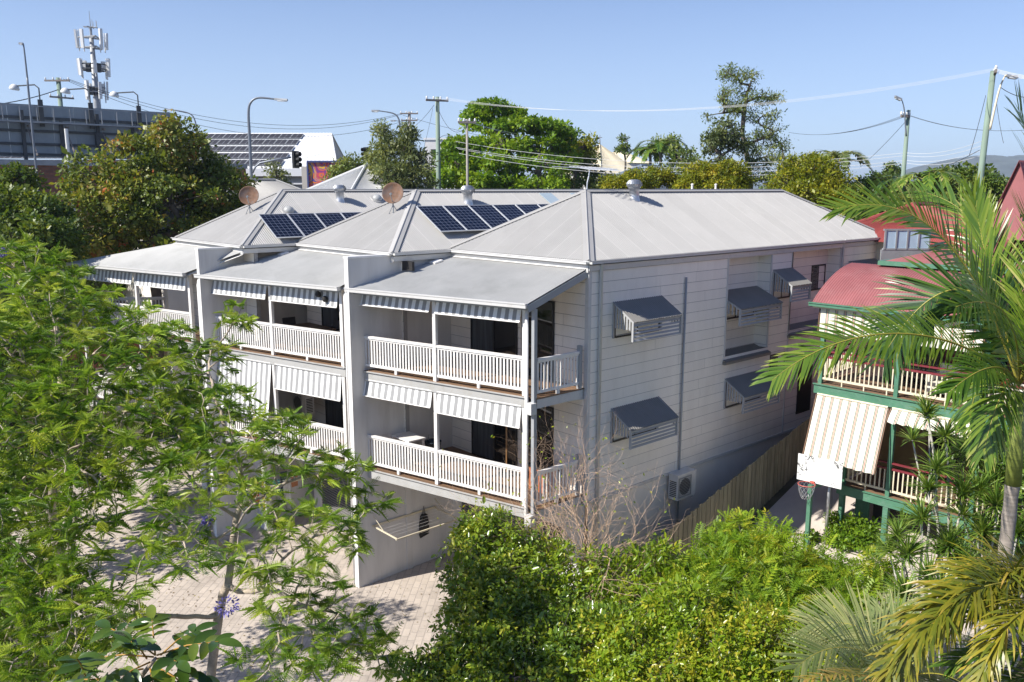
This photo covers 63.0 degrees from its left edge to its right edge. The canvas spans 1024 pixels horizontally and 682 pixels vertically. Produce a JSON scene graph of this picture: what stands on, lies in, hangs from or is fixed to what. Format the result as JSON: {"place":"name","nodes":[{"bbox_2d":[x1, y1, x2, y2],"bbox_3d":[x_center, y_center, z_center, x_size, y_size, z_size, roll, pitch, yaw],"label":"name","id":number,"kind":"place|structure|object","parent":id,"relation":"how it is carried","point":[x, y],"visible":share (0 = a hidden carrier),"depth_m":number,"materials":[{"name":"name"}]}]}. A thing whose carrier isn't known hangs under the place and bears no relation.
{"place":"outdoors","nodes":[
{"label":"outdoors","id":0,"kind":"place"},
{"bbox_2d":[0,435,542,681],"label":"driveway","id":1,"kind":"structure","parent":0,"point":[415,598],"depth_m":24.10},
{"bbox_2d":[0,354,1023,681],"bbox_3d":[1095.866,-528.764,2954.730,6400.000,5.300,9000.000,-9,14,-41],"label":"ground","id":2,"kind":"structure","parent":0,"point":[766,506],"depth_m":26.38,"materials":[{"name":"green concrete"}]},
{"bbox_2d":[18,42,39,190],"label":"street light","id":3,"kind":"object","parent":2,"relation":"on","point":[30,112],"visible":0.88,"depth_m":58.01,"materials":[{"name":"metal"}]},
{"bbox_2d":[0,161,93,455],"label":"dark green tree","id":4,"kind":"object","parent":2,"relation":"on","point":[25,208],"visible":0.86,"depth_m":30.77,"materials":[{"name":"green plant"}]},
{"bbox_2d":[44,77,73,105],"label":"power pole","id":5,"kind":"object","parent":2,"relation":"on","point":[58,80],"visible":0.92,"depth_m":67.27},
{"bbox_2d":[0,259,125,520],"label":"garden tree","id":6,"kind":"object","parent":2,"relation":"on","point":[95,284],"visible":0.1,"depth_m":26.61,"materials":[{"name":"green plant"}]},
{"bbox_2d":[0,398,135,664],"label":"garden shrub","id":7,"kind":"object","parent":2,"relation":"on","point":[10,473],"visible":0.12,"depth_m":18.34,"materials":[{"name":"green plant"}]},
{"bbox_2d":[73,13,110,108],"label":"cell tower","id":8,"kind":"structure","parent":2,"relation":"on","point":[93,67],"depth_m":83.98,"materials":[{"name":"metal"}]},
{"bbox_2d":[0,230,219,681],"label":"jacaranda tree","id":9,"kind":"object","parent":2,"relation":"on","point":[114,348],"visible":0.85,"depth_m":13.80,"materials":[{"name":"green plant"}]},
{"bbox_2d":[0,129,247,307],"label":"brick building","id":10,"kind":"structure","parent":2,"relation":"on","point":[47,168],"depth_m":60.41,"materials":[{"name":"brick"}]},
{"bbox_2d":[0,103,174,159],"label":"billboard","id":11,"kind":"object","parent":10,"relation":"on","point":[16,135],"visible":0.64,"depth_m":62.56,"materials":[{"name":"metal"}]},
{"bbox_2d":[9,84,44,126],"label":"billboard lamp","id":12,"kind":"object","parent":11,"relation":"attached to","point":[39,100],"visible":1,"depth_m":61.26,"materials":[{"name":"metal"}]},
{"bbox_2d":[55,604,242,681],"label":"broad leaved plant","id":13,"kind":"object","parent":2,"relation":"on","point":[184,653],"visible":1,"depth_m":4.86,"materials":[{"name":"green plant"}]},
{"bbox_2d":[48,109,261,436],"bbox_3d":[-16.301,-2.936,38.355,10.370,15.052,6.290,-9,14,-41],"label":"red tinged tree","id":14,"kind":"object","parent":2,"relation":"on","point":[155,176],"visible":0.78,"depth_m":36.78,"materials":[{"name":"green plant"}]},
{"bbox_2d":[0,299,412,681],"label":"jacaranda tree","id":15,"kind":"object","parent":2,"relation":"on","point":[373,648],"visible":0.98,"depth_m":12.44,"materials":[{"name":"green plant"}]},
{"bbox_2d":[120,178,300,432],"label":"hip roof house","id":16,"kind":"structure","parent":2,"relation":"on","point":[177,300],"depth_m":39.43,"materials":[{"name":"paint"}]},
{"bbox_2d":[66,189,414,531],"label":"townhouse","id":17,"kind":"structure","parent":2,"relation":"on","point":[250,236],"depth_m":29.25,"materials":[{"name":"paint"}]},
{"bbox_2d":[80,269,131,284],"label":"striped blind","id":18,"kind":"object","parent":17,"relation":"attached to","point":[115,277],"visible":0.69,"depth_m":29.93,"materials":[{"name":"white fabric"}]},
{"bbox_2d":[134,273,185,290],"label":"striped blind","id":19,"kind":"object","parent":17,"relation":"attached to","point":[162,282],"visible":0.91,"depth_m":28.32,"materials":[{"name":"white fabric"}]},
{"bbox_2d":[239,186,258,212],"bbox_3d":[-9.195,-4.884,29.207,0.520,1.052,0.520,8,13,36],"label":"satellite dish","id":20,"kind":"object","parent":17,"relation":"on","point":[249,195],"visible":0.99,"depth_m":29.23,"materials":[{"name":"metal"}]},
{"bbox_2d":[258,213,304,237],"bbox_3d":[-7.689,-3.849,27.907,1.015,0.756,1.250,-9,14,-41],"label":"solar panel","id":21,"kind":"object","parent":17,"relation":"on","point":[281,225],"visible":1,"depth_m":27.87,"materials":[{"name":"glass"}]},
{"bbox_2d":[287,213,325,235],"bbox_3d":[-6.915,-3.973,28.583,1.015,0.756,1.250,-9,14,-41],"label":"solar panel","id":22,"kind":"object","parent":17,"relation":"on","point":[306,224],"visible":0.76,"depth_m":28.63,"materials":[{"name":"glass"}]},
{"bbox_2d":[314,212,344,226],"bbox_3d":[-6.142,-4.096,29.260,1.015,0.756,1.250,-9,14,-41],"label":"solar panel","id":23,"kind":"object","parent":17,"relation":"on","point":[327,219],"visible":0.48,"depth_m":29.39,"materials":[{"name":"glass"}]},
{"bbox_2d":[247,97,287,177],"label":"street light","id":24,"kind":"object","parent":2,"relation":"on","point":[249,134],"visible":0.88,"depth_m":48.48,"materials":[{"name":"metal"}]},
{"bbox_2d":[252,151,301,172],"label":"traffic light","id":25,"kind":"object","parent":24,"relation":"attached to","point":[296,161],"visible":1,"depth_m":48.42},
{"bbox_2d":[199,133,342,188],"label":"warehouse","id":26,"kind":"structure","parent":2,"relation":"on","point":[321,147],"depth_m":82.87,"materials":[{"name":"metal"}]},
{"bbox_2d":[261,157,296,186],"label":"street tree","id":27,"kind":"object","parent":2,"relation":"on","point":[281,174],"visible":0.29,"depth_m":51.80,"materials":[{"name":"green plant"}]},
{"bbox_2d":[301,161,339,188],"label":"mural wall","id":28,"kind":"structure","parent":2,"relation":"on","point":[312,172],"depth_m":64.73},
{"bbox_2d":[319,150,368,180],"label":"street tree","id":29,"kind":"object","parent":2,"relation":"on","point":[346,164],"visible":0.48,"depth_m":53.69,"materials":[{"name":"green plant"}]},
{"bbox_2d":[307,164,417,188],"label":"hip roof house","id":30,"kind":"structure","parent":2,"relation":"on","point":[356,178],"depth_m":45.04,"materials":[{"name":"paint"}]},
{"bbox_2d":[193,189,583,569],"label":"townhouse","id":31,"kind":"structure","parent":2,"relation":"on","point":[408,228],"depth_m":26.37,"materials":[{"name":"paint"}]},
{"bbox_2d":[210,281,266,299],"bbox_3d":[-8.651,-1.673,26.169,2.870,0.542,0.159,7,12,33],"label":"striped blind","id":32,"kind":"object","parent":31,"relation":"attached to","point":[253,291],"visible":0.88,"depth_m":26.05,"materials":[{"name":"white fabric"}]},
{"bbox_2d":[214,354,270,419],"bbox_3d":[-8.684,1.406,26.679,2.870,1.802,0.279,7,12,33],"label":"striped blind","id":33,"kind":"object","parent":31,"relation":"attached to","point":[252,372],"visible":0.42,"depth_m":26.33,"materials":[{"name":"white fabric"}]},
{"bbox_2d":[269,286,337,307],"bbox_3d":[-6.121,-1.358,24.495,2.830,0.562,0.159,7,12,33],"label":"striped blind","id":34,"kind":"object","parent":31,"relation":"attached to","point":[294,295],"visible":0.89,"depth_m":24.50,"materials":[{"name":"white fabric"}]},
{"bbox_2d":[293,393,313,415],"bbox_3d":[-7.000,2.089,28.058,0.356,0.720,0.864,-9,14,-41],"label":"window","id":35,"kind":"structure","parent":31,"relation":"attached to","point":[306,402],"depth_m":27.80,"materials":[{"name":"glass"}]},
{"bbox_2d":[274,364,341,401],"bbox_3d":[-6.121,1.210,24.963,2.830,0.802,0.159,7,12,33],"label":"striped blind","id":36,"kind":"object","parent":31,"relation":"attached to","point":[314,383],"visible":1,"depth_m":24.92,"materials":[{"name":"white fabric"}]},
{"bbox_2d":[321,292,344,346],"bbox_3d":[-5.586,-0.877,26.913,0.110,2.155,2.030,-9,14,-41],"label":"glass door","id":37,"kind":"structure","parent":31,"relation":"in","point":[328,314],"depth_m":27.31,"materials":[{"name":"black glass"}]},
{"bbox_2d":[325,377,343,427],"bbox_3d":[-5.586,1.947,27.427,0.110,2.155,2.030,-9,14,-41],"label":"glass door","id":38,"kind":"structure","parent":31,"relation":"in","point":[333,409],"depth_m":27.80,"materials":[{"name":"black glass"}]},
{"bbox_2d":[322,471,351,532],"bbox_3d":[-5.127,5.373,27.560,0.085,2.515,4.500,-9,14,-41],"label":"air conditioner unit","id":39,"kind":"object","parent":31,"relation":"in","point":[330,496],"depth_m":28.53,"materials":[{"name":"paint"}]},
{"bbox_2d":[382,182,402,213],"bbox_3d":[-3.739,-4.434,26.196,0.520,1.053,0.520,-9,14,-41],"label":"satellite dish","id":40,"kind":"object","parent":31,"relation":"on","point":[392,193],"visible":0.98,"depth_m":26.22,"materials":[{"name":"metal"}]},
{"bbox_2d":[416,206,466,231],"bbox_3d":[-2.183,-3.796,25.922,1.015,0.767,1.278,-9,14,-41],"label":"solar panel","id":41,"kind":"object","parent":31,"relation":"on","point":[441,218],"visible":1,"depth_m":25.88,"materials":[{"name":"glass"}]},
{"bbox_2d":[443,205,490,230],"bbox_3d":[-1.410,-3.919,26.598,1.015,0.767,1.278,-9,14,-41],"label":"solar panel","id":42,"kind":"object","parent":31,"relation":"on","point":[467,217],"visible":0.83,"depth_m":26.59,"materials":[{"name":"glass"}]},
{"bbox_2d":[468,205,508,227],"bbox_3d":[-0.636,-4.043,27.275,1.015,0.767,1.278,-9,14,-41],"label":"solar panel","id":43,"kind":"object","parent":31,"relation":"on","point":[491,216],"visible":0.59,"depth_m":27.33,"materials":[{"name":"glass"}]},
{"bbox_2d":[493,204,524,220],"bbox_3d":[0.137,-4.166,27.951,1.015,0.767,1.278,-9,14,-41],"label":"solar panel","id":44,"kind":"object","parent":31,"relation":"on","point":[509,212],"visible":0.52,"depth_m":28.09,"materials":[{"name":"glass"}]},
{"bbox_2d":[360,118,440,188],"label":"olive tree","id":45,"kind":"object","parent":2,"relation":"on","point":[386,166],"visible":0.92,"depth_m":44.35,"materials":[{"name":"green plant"}]},
{"bbox_2d":[426,96,448,188],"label":"power pole","id":46,"kind":"object","parent":2,"relation":"on","point":[437,100],"visible":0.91,"depth_m":56.29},
{"bbox_2d":[425,95,585,188],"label":"spreading tree","id":47,"kind":"object","parent":2,"relation":"on","point":[554,136],"visible":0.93,"depth_m":59.18,"materials":[{"name":"green plant"}]},
{"bbox_2d":[405,377,720,621],"bbox_3d":[1.664,3.406,18.836,6.822,5.283,6.235,8,13,36],"label":"bare shrub","id":48,"kind":"object","parent":2,"relation":"on","point":[575,515],"visible":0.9,"depth_m":18.56,"materials":[{"name":"brown plant"}]},
{"bbox_2d":[539,150,616,188],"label":"background tree","id":49,"kind":"object","parent":2,"relation":"on","point":[580,182],"visible":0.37,"depth_m":67.74,"materials":[{"name":"green plant"}]},
{"bbox_2d":[568,144,631,188],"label":"white church","id":50,"kind":"structure","parent":2,"relation":"on","point":[609,157],"depth_m":113.72,"materials":[{"name":"beige paint"}]},
{"bbox_2d":[343,189,880,587],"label":"townhouse","id":51,"kind":"structure","parent":2,"relation":"on","point":[669,320],"depth_m":23.63,"materials":[{"name":"paint"}]},
{"bbox_2d":[360,295,429,312],"bbox_3d":[-3.242,-1.085,22.576,2.630,0.412,0.159,7,12,33],"label":"striped blind","id":52,"kind":"object","parent":51,"relation":"attached to","point":[397,303],"visible":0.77,"depth_m":22.49,"materials":[{"name":"white fabric"}]},
{"bbox_2d":[362,379,431,407],"bbox_3d":[-3.242,1.409,23.029,2.630,0.502,0.159,7,12,33],"label":"striped blind","id":53,"kind":"object","parent":51,"relation":"attached to","point":[409,395],"visible":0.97,"depth_m":22.95,"materials":[{"name":"white fabric"}]},
{"bbox_2d":[391,431,425,467],"bbox_3d":[-3.030,3.166,24.429,0.600,0.820,0.950,-9,14,-41],"label":"table","id":54,"kind":"object","parent":51,"relation":"on","point":[409,436],"visible":0.6,"depth_m":24.28,"materials":[{"name":"white paint"}]},
{"bbox_2d":[372,498,459,540],"bbox_3d":[-2.813,5.226,24.708,2.300,0.346,1.270,-9,14,-41],"label":"clothesline","id":55,"kind":"object","parent":51,"relation":"attached to","point":[400,517],"visible":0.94,"depth_m":24.71,"materials":[{"name":"beige metal"}]},
{"bbox_2d":[434,302,520,322],"bbox_3d":[-0.890,-0.791,21.020,2.660,0.432,0.159,7,12,33],"label":"striped blind","id":56,"kind":"object","parent":51,"relation":"attached to","point":[482,312],"visible":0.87,"depth_m":20.97,"materials":[{"name":"white fabric"}]},
{"bbox_2d":[435,391,521,428],"bbox_3d":[-0.890,1.742,21.481,2.660,0.602,0.159,7,12,33],"label":"striped blind","id":57,"kind":"object","parent":51,"relation":"attached to","point":[485,410],"visible":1,"depth_m":21.43,"materials":[{"name":"white fabric"}]},
{"bbox_2d":[470,318,517,371],"bbox_3d":[-0.509,-0.331,23.916,0.110,2.155,2.030,-9,14,-41],"label":"glass door","id":58,"kind":"structure","parent":51,"relation":"in","point":[486,335],"depth_m":23.89,"materials":[{"name":"black glass"}]},
{"bbox_2d":[471,420,517,465],"bbox_3d":[-0.509,2.492,24.430,0.110,2.155,2.030,-9,14,-41],"label":"glass door","id":59,"kind":"structure","parent":51,"relation":"in","point":[485,446],"depth_m":24.47,"materials":[{"name":"black glass"}]},
{"bbox_2d":[462,502,561,578],"bbox_3d":[-0.067,5.916,24.582,0.085,2.515,4.450,-9,14,-41],"label":"roller door","id":60,"kind":"structure","parent":51,"relation":"in","point":[466,507],"depth_m":23.69,"materials":[{"name":"paint"}]},
{"bbox_2d":[521,406,553,474],"bbox_3d":[0.714,2.749,23.079,0.110,2.135,1.250,-9,14,-41],"label":"glass door","id":61,"kind":"structure","parent":51,"relation":"in","point":[547,413],"depth_m":22.83,"materials":[{"name":"black glass"}]},
{"bbox_2d":[521,301,554,380],"bbox_3d":[0.714,-0.075,22.565,0.110,2.135,1.250,-9,14,-41],"label":"glass door","id":62,"kind":"structure","parent":51,"relation":"in","point":[545,312],"depth_m":22.32,"materials":[{"name":"black glass"}]},
{"bbox_2d":[626,179,641,201],"bbox_3d":[3.705,-4.557,25.343,0.490,0.665,0.485,-9,14,-41],"label":"turbine vent","id":63,"kind":"object","parent":51,"relation":"on","point":[634,186],"visible":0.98,"depth_m":25.22,"materials":[{"name":"metal"}]},
{"bbox_2d":[668,467,696,500],"bbox_3d":[4.978,4.191,24.440,0.884,0.800,0.366,-9,14,-41],"label":"air conditioner","id":64,"kind":"object","parent":51,"relation":"attached to","point":[682,483],"visible":1,"depth_m":24.24,"materials":[{"name":"metal"}]},
{"bbox_2d":[795,355,812,413],"bbox_3d":[10.077,1.467,28.847,0.930,2.020,0.050,-9,14,-41],"label":"screen door","id":65,"kind":"structure","parent":51,"relation":"in","point":[803,398],"depth_m":28.89,"materials":[{"name":"black metal"}]},
{"bbox_2d":[614,133,630,168],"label":"background tree","id":66,"kind":"object","parent":2,"relation":"on","point":[623,149],"visible":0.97,"depth_m":92.29,"materials":[{"name":"green plant"}]},
{"bbox_2d":[597,162,684,188],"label":"yellow tree","id":67,"kind":"object","parent":2,"relation":"on","point":[655,177],"visible":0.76,"depth_m":44.95,"materials":[{"name":"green plant"}]},
{"bbox_2d":[625,143,667,164],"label":"background palm","id":68,"kind":"object","parent":2,"relation":"on","point":[654,154],"visible":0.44,"depth_m":76.78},
{"bbox_2d":[631,139,688,165],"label":"background palm","id":69,"kind":"object","parent":2,"relation":"on","point":[658,145],"visible":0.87,"depth_m":75.31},
{"bbox_2d":[526,415,812,679],"bbox_3d":[6.218,4.732,24.735,16.450,5.210,0.201,-9,14,-41],"label":"paling fence","id":70,"kind":"object","parent":2,"relation":"on","point":[762,480],"visible":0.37,"depth_m":25.50,"materials":[{"name":"wood"}]},
{"bbox_2d":[647,132,705,173],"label":"background tree","id":71,"kind":"object","parent":2,"relation":"on","point":[678,161],"visible":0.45,"depth_m":73.59,"materials":[{"name":"green plant"}]},
{"bbox_2d":[669,157,757,188],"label":"yellow tree","id":72,"kind":"object","parent":2,"relation":"on","point":[731,173],"visible":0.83,"depth_m":42.58,"materials":[{"name":"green plant"}]},
{"bbox_2d":[700,114,756,169],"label":"background tree","id":73,"kind":"object","parent":2,"relation":"on","point":[720,138],"visible":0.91,"depth_m":55.98,"materials":[{"name":"green plant"}]},
{"bbox_2d":[700,61,797,188],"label":"tall gum tree","id":74,"kind":"object","parent":2,"relation":"on","point":[763,136],"visible":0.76,"depth_m":57.69,"materials":[{"name":"green plant"}]},
{"bbox_2d":[763,150,862,214],"bbox_3d":[13.658,-4.425,39.538,4.371,9.210,6.041,0,10,0],"label":"yellow tree","id":75,"kind":"object","parent":2,"relation":"on","point":[812,176],"visible":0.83,"depth_m":37.79,"materials":[{"name":"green plant"}]},
{"bbox_2d":[815,150,874,176],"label":"background palm","id":76,"kind":"object","parent":2,"relation":"on","point":[845,155],"visible":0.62,"depth_m":57.85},
{"bbox_2d":[845,168,900,201],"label":"background tree","id":77,"kind":"object","parent":2,"relation":"on","point":[866,184],"visible":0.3,"depth_m":59.23,"materials":[{"name":"green plant"}]},
{"bbox_2d":[750,80,1023,681],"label":"palm tree","id":78,"kind":"object","parent":2,"relation":"on","point":[998,313],"visible":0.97,"depth_m":12.58,"materials":[{"name":"plant"}]},
{"bbox_2d":[772,578,1009,681],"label":"grey green palm","id":79,"kind":"object","parent":2,"relation":"on","point":[865,636],"visible":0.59,"depth_m":11.13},
{"bbox_2d":[899,110,910,193],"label":"power pole","id":80,"kind":"object","parent":2,"relation":"on","point":[905,149],"visible":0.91,"depth_m":46.72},
{"bbox_2d":[851,202,968,376],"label":"hip roof house","id":81,"kind":"structure","parent":2,"relation":"on","point":[894,241],"depth_m":29.48,"materials":[{"name":"red paint"}]},
{"bbox_2d":[857,183,968,218],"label":"background tree","id":82,"kind":"object","parent":2,"relation":"on","point":[955,191],"visible":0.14,"depth_m":42.95,"materials":[{"name":"green plant"}]},
{"bbox_2d":[808,160,1023,559],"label":"neighbour house","id":83,"kind":"structure","parent":2,"relation":"on","point":[883,490],"depth_m":23.23,"materials":[{"name":"red paint"}]},
{"bbox_2d":[802,393,889,474],"bbox_3d":[9.273,2.550,23.319,0.618,1.809,2.130,-9,14,-41],"label":"canvas awning","id":84,"kind":"object","parent":83,"relation":"attached to","point":[847,432],"visible":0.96,"depth_m":23.26,"materials":[{"name":"fabric"}]},
{"bbox_2d":[817,308,984,353],"bbox_3d":[10.138,-0.344,22.078,0.078,0.771,4.370,-9,14,-41],"label":"canvas awning","id":85,"kind":"object","parent":83,"relation":"attached to","point":[825,316],"visible":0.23,"depth_m":22.88,"materials":[{"name":"fabric"}]},
{"bbox_2d":[886,407,970,437],"bbox_3d":[10.881,2.137,21.650,0.298,0.399,2.290,-9,14,-41],"label":"canvas awning","id":86,"kind":"object","parent":83,"relation":"attached to","point":[902,417],"visible":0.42,"depth_m":22.08,"materials":[{"name":"fabric"}]},
{"bbox_2d":[924,362,992,403],"bbox_3d":[11.895,1.121,22.232,0.820,0.850,1.420,-9,14,-41],"label":"sofa","id":87,"kind":"object","parent":83,"relation":"attached to","point":[934,379],"visible":0.18,"depth_m":22.51,"materials":[{"name":"beige fabric"}]},
{"bbox_2d":[863,533,1023,681],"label":"golden palm","id":88,"kind":"object","parent":2,"relation":"on","point":[979,589],"visible":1,"depth_m":8.57,"materials":[{"name":"plant"}]},
{"bbox_2d":[919,160,1008,208],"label":"background tree","id":89,"kind":"object","parent":2,"relation":"on","point":[995,182],"visible":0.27,"depth_m":49.62,"materials":[{"name":"green plant"}]},
{"bbox_2d":[927,604,1023,681],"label":"dark palm","id":90,"kind":"object","parent":2,"relation":"on","point":[953,668],"visible":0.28,"depth_m":8.55,"materials":[{"name":"plant"}]},
{"bbox_2d":[977,65,997,187],"bbox_3d":[21.866,-6.222,39.373,0.552,12.795,1.326,5,12,27],"label":"power pole","id":91,"kind":"object","parent":2,"relation":"on","point":[985,136],"visible":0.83,"depth_m":38.74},
{"bbox_2d":[0,0,1023,183],"label":"sky","id":92,"kind":"structure","parent":0,"point":[335,62],"materials":[{"name":"blue"}]},
{"bbox_2d":[528,460,555,492],"bbox_3d":[0.828,3.631,22.322,0.540,0.660,0.590,-9,14,-41],"label":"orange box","id":93,"kind":"object","parent":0,"point":[544,464],"visible":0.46,"depth_m":22.19,"materials":[{"name":"plastic"}]},
{"bbox_2d":[562,131,599,188],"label":"background tree","id":94,"kind":"object","parent":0,"point":[587,146],"visible":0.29,"depth_m":66.93,"materials":[{"name":"green plant"}]},
{"bbox_2d":[575,470,1023,681],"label":"side path","id":95,"kind":"structure","parent":0,"point":[790,503],"depth_m":25.13,"materials":[{"name":"concrete"}]},
{"bbox_2d":[385,495,647,681],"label":"glossy shrub","id":96,"kind":"object","parent":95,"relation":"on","point":[498,635],"visible":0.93,"depth_m":15.83,"materials":[{"name":"green plant"}]},
{"bbox_2d":[483,519,692,651],"bbox_3d":[1.480,6.288,17.776,4.633,4.232,3.487,2,10,11],"label":"leafy shrub","id":97,"kind":"object","parent":95,"relation":"on","point":[659,553],"visible":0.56,"depth_m":17.72,"materials":[{"name":"green plant"}]},
{"bbox_2d":[541,573,854,681],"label":"lime shrub","id":98,"kind":"object","parent":95,"relation":"on","point":[741,648],"visible":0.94,"depth_m":14.81,"materials":[{"name":"green plant"}]},
{"bbox_2d":[637,505,920,681],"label":"pinnate shrub","id":99,"kind":"object","parent":95,"relation":"on","point":[766,566],"visible":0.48,"depth_m":17.72,"materials":[{"name":"green plant"}]},
{"bbox_2d":[797,453,842,548],"bbox_3d":[8.600,4.620,23.550,1.144,2.726,0.705,3,11,16],"label":"basketball hoop","id":100,"kind":"object","parent":95,"relation":"on","point":[818,471],"visible":0.99,"depth_m":23.53,"materials":[{"name":"paint"}]},
{"bbox_2d":[803,510,882,553],"bbox_3d":[9.519,5.438,23.726,1.574,1.231,2.276,-9,14,-41],"label":"ivy clump","id":101,"kind":"object","parent":95,"relation":"on","point":[855,532],"visible":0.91,"depth_m":23.54,"materials":[{"name":"green plant"}]},
{"bbox_2d":[865,492,980,681],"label":"dracaena","id":102,"kind":"object","parent":95,"relation":"on","point":[922,516],"visible":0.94,"depth_m":17.31,"materials":[{"name":"green plant"}]},
{"bbox_2d":[875,549,982,681],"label":"dracaena","id":103,"kind":"object","parent":95,"relation":"on","point":[902,588],"visible":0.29,"depth_m":15.52,"materials":[{"name":"green plant"}]},
{"bbox_2d":[897,393,1004,681],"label":"dracaena","id":104,"kind":"object","parent":95,"relation":"on","point":[931,483],"visible":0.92,"depth_m":18.04,"materials":[{"name":"green plant"}]},
{"bbox_2d":[933,464,1023,679],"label":"dracaena","id":105,"kind":"object","parent":95,"relation":"on","point":[981,527],"visible":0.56,"depth_m":17.52,"materials":[{"name":"green plant"}]},
{"bbox_2d":[938,393,1023,576],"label":"leafy shrub","id":106,"kind":"object","parent":95,"relation":"on","point":[981,465],"visible":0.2,"depth_m":18.27,"materials":[{"name":"green plant"}]},
{"bbox_2d":[885,168,972,193],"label":"background palm","id":107,"kind":"object","parent":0,"point":[933,174],"visible":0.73,"depth_m":44.15,"materials":[{"name":"plant"}]},
{"bbox_2d":[906,155,1023,180],"bbox_3d":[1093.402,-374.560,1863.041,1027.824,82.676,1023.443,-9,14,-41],"label":"hill","id":108,"kind":"structure","parent":0,"point":[1005,165],"depth_m":1762.94,"materials":[{"name":"plant"}]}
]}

